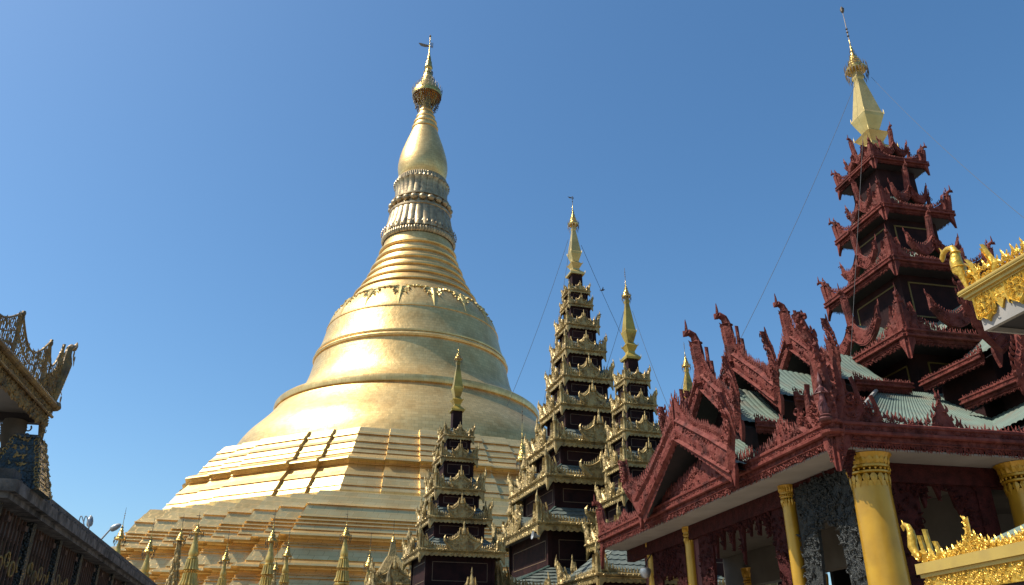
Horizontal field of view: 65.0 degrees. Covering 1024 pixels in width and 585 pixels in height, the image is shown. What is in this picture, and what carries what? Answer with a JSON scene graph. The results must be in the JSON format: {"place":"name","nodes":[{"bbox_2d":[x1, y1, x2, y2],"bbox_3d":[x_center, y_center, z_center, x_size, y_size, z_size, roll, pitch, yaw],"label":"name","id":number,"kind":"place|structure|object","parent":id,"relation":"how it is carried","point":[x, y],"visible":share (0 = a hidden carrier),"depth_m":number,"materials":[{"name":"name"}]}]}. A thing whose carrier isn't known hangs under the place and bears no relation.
{"place":"outdoors","nodes":[
{"label":"outdoors","id":0,"kind":"place"},
{"bbox_2d":[79,516,89,525],"bbox_3d":[-15.291,8.179,28.763,0.443,0.385,0.039,0,-25,0],"label":"curved bracket","id":1,"kind":"object","parent":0,"point":[84,520],"visible":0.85,"depth_m":28.77,"materials":[{"name":"grey metal"}]},
{"bbox_2d":[0,0,1023,584],"label":"sky","id":2,"kind":"structure","parent":0,"point":[192,192],"materials":[{"name":"blue"}]},
{"bbox_2d":[581,245,657,408],"bbox_3d":[8.567,4.408,56.538,0.021,9.983,16.201,-14,-29,27],"label":"guy wire","id":3,"kind":"object","parent":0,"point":[602,293],"visible":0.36,"depth_m":53.78,"materials":[{"name":"black metal"}]},
{"bbox_2d":[632,311,668,407],"bbox_3d":[6.708,3.245,38.839,0.018,8.223,7.019,1,-25,-2],"label":"guy wire","id":4,"kind":"object","parent":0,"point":[649,359],"visible":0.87,"depth_m":39.11,"materials":[{"name":"black metal"}]},
{"label":"ground","id":5,"kind":"structure","parent":0,"visible":0},
{"bbox_2d":[0,310,77,451],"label":"gilded pavilion","id":6,"kind":"structure","parent":5,"relation":"on","point":[27,397],"depth_m":13.66,"materials":[{"name":"beige paint"}]},
{"bbox_2d":[0,468,156,584],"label":"grilled building","id":7,"kind":"structure","parent":5,"relation":"on","point":[47,542],"depth_m":13.56,"materials":[{"name":"concrete"}]},
{"bbox_2d":[0,433,52,499],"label":"mosaic pier","id":8,"kind":"structure","parent":7,"relation":"on","point":[26,456],"depth_m":11.84,"materials":[{"name":"blue tile"}]},
{"bbox_2d":[86,515,92,528],"bbox_3d":[-15.430,11.190,27.872,0.391,6.789,0.197,0,-25,0],"label":"street lamp","id":9,"kind":"object","parent":5,"relation":"on","point":[90,518],"visible":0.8,"depth_m":29.17,"materials":[{"name":"grey metal"}]},
{"bbox_2d":[101,523,120,538],"bbox_3d":[-15.015,11.319,27.811,1.651,6.504,0.197,0,-25,0],"label":"street lamp","id":10,"kind":"object","parent":5,"relation":"on","point":[114,527],"visible":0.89,"depth_m":29.07,"materials":[{"name":"grey metal"}]},
{"bbox_2d":[113,507,126,554],"bbox_3d":[-28.265,21.421,56.240,4.072,12.537,4.072,0,-25,0],"label":"stupa","id":11,"kind":"object","parent":5,"relation":"on","point":[119,537],"visible":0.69,"depth_m":57.78,"materials":[{"name":"gold metal"}]},
{"bbox_2d":[141,519,154,576],"bbox_3d":[-24.301,20.339,52.327,3.868,11.149,3.868,0,-25,0],"label":"stupa","id":12,"kind":"object","parent":5,"relation":"on","point":[149,551],"visible":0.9,"depth_m":53.48,"materials":[{"name":"gold metal"}]},
{"bbox_2d":[165,518,185,584],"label":"stupa","id":13,"kind":"object","parent":5,"relation":"on","point":[173,578],"visible":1,"depth_m":55.21,"materials":[{"name":"gold metal"}]},
{"bbox_2d":[178,515,203,584],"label":"stupa","id":14,"kind":"object","parent":5,"relation":"on","point":[191,564],"visible":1,"depth_m":53.24,"materials":[{"name":"gold metal"}]},
{"bbox_2d":[217,530,229,584],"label":"stupa","id":15,"kind":"object","parent":5,"relation":"on","point":[222,579],"visible":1,"depth_m":55.08,"materials":[{"name":"gold metal"}]},
{"bbox_2d":[259,510,277,584],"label":"stupa","id":16,"kind":"object","parent":5,"relation":"on","point":[268,565],"visible":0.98,"depth_m":55.18,"materials":[{"name":"gold metal"}]},
{"bbox_2d":[271,550,278,584],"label":"stupa","id":17,"kind":"object","parent":5,"relation":"on","point":[275,569],"visible":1,"depth_m":54.04,"materials":[{"name":"gold metal"}]},
{"bbox_2d":[279,527,291,584],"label":"stupa","id":18,"kind":"object","parent":5,"relation":"on","point":[284,578],"visible":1,"depth_m":56.97,"materials":[{"name":"gold metal"}]},
{"bbox_2d":[112,35,546,584],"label":"golden stupa","id":19,"kind":"object","parent":5,"relation":"on","point":[356,421],"visible":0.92,"depth_m":86.68,"materials":[{"name":"gold metal"}]},
{"bbox_2d":[334,513,351,584],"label":"stupa","id":20,"kind":"object","parent":5,"relation":"on","point":[342,577],"visible":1,"depth_m":54.19,"materials":[{"name":"gold metal"}]},
{"bbox_2d":[363,533,374,583],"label":"stupa","id":21,"kind":"object","parent":5,"relation":"on","point":[368,562],"visible":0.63,"depth_m":55.14,"materials":[{"name":"gold metal"}]},
{"bbox_2d":[366,521,410,584],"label":"gabled shrine","id":22,"kind":"object","parent":5,"relation":"on","point":[392,561],"visible":0.81,"depth_m":46.60,"materials":[{"name":"gold metal"}]},
{"bbox_2d":[364,343,550,584],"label":"tiered tower","id":23,"kind":"structure","parent":5,"relation":"on","point":[451,546],"depth_m":34.10,"materials":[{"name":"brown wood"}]},
{"bbox_2d":[515,411,525,516],"bbox_3d":[0.837,18.865,61.873,3.000,21.973,2.853,0,-25,0],"label":"stupa","id":24,"kind":"object","parent":5,"relation":"on","point":[521,454],"visible":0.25,"depth_m":64.19,"materials":[{"name":"gold metal"}]},
{"bbox_2d":[554,542,678,584],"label":"gilded porch","id":25,"kind":"object","parent":5,"relation":"on","point":[618,569],"visible":0.66,"depth_m":33.03,"materials":[{"name":"gold metal"}]},
{"bbox_2d":[491,196,777,584],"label":"tiered tower","id":26,"kind":"structure","parent":5,"relation":"on","point":[554,494],"depth_m":44.59,"materials":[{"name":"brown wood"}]},
{"bbox_2d":[531,531,539,538],"bbox_3d":[1.098,11.909,39.374,0.406,0.414,0.810,7,-26,-15],"label":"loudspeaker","id":27,"kind":"object","parent":26,"relation":"attached to","point":[533,534],"visible":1,"depth_m":39.17,"materials":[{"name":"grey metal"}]},
{"bbox_2d":[507,241,567,405],"bbox_3d":[1.689,1.776,51.147,4.470,10.660,0.022,-12,-28,24],"label":"guy wire","id":28,"kind":"object","parent":26,"relation":"attached to","point":[539,323],"visible":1,"depth_m":51.03,"materials":[{"name":"black metal"}]},
{"bbox_2d":[543,241,570,405],"bbox_3d":[2.748,1.406,47.782,0.020,12.182,4.185,-14,-29,27],"label":"guy wire","id":29,"kind":"object","parent":26,"relation":"attached to","point":[557,324],"visible":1,"depth_m":47.29,"materials":[{"name":"black metal"}]},
{"bbox_2d":[570,268,724,584],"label":"tiered tower","id":30,"kind":"structure","parent":5,"relation":"on","point":[634,434],"depth_m":40.19,"materials":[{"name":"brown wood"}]},
{"bbox_2d":[681,347,781,584],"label":"tiered tower","id":31,"kind":"structure","parent":5,"relation":"on","point":[687,384],"depth_m":62.73,"materials":[{"name":"gold metal"}]},
{"bbox_2d":[592,6,1023,584],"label":"red pavilion","id":32,"kind":"structure","parent":5,"relation":"on","point":[802,458],"depth_m":23.22,"materials":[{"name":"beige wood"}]},
{"bbox_2d":[640,554,651,578],"bbox_3d":[4.812,9.679,28.617,0.566,0.961,0.418,0,-25,0],"label":"floodlight","id":33,"kind":"object","parent":32,"relation":"attached to","point":[645,572],"visible":0.96,"depth_m":28.36,"materials":[{"name":"grey metal"}]},
{"bbox_2d":[718,88,853,381],"bbox_3d":[10.335,-2.810,29.368,7.639,13.349,0.014,6,-26,-12],"label":"guy wire","id":34,"kind":"object","parent":32,"relation":"attached to","point":[794,226],"visible":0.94,"depth_m":29.12,"materials":[{"name":"black metal"}]},
{"bbox_2d":[850,142,862,361],"bbox_3d":[11.432,-1.959,26.587,3.989,9.920,0.010,18,-31,-33],"label":"guy wire","id":35,"kind":"object","parent":32,"relation":"attached to","point":[856,255],"visible":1,"depth_m":25.97,"materials":[{"name":"black metal"}]},
{"bbox_2d":[871,77,1023,217],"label":"guy wire","id":36,"kind":"object","parent":32,"relation":"attached to","point":[961,164],"visible":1,"depth_m":25.04,"materials":[{"name":"black metal"}]},
{"bbox_2d":[901,516,1023,584],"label":"gold shrine","id":37,"kind":"object","parent":5,"relation":"on","point":[973,559],"visible":1,"depth_m":8.25,"materials":[{"name":"paint"}]},
{"bbox_2d":[939,237,1023,334],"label":"gold canopy","id":38,"kind":"object","parent":5,"relation":"on","point":[994,294],"visible":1,"depth_m":9.59,"materials":[{"name":"metal"}]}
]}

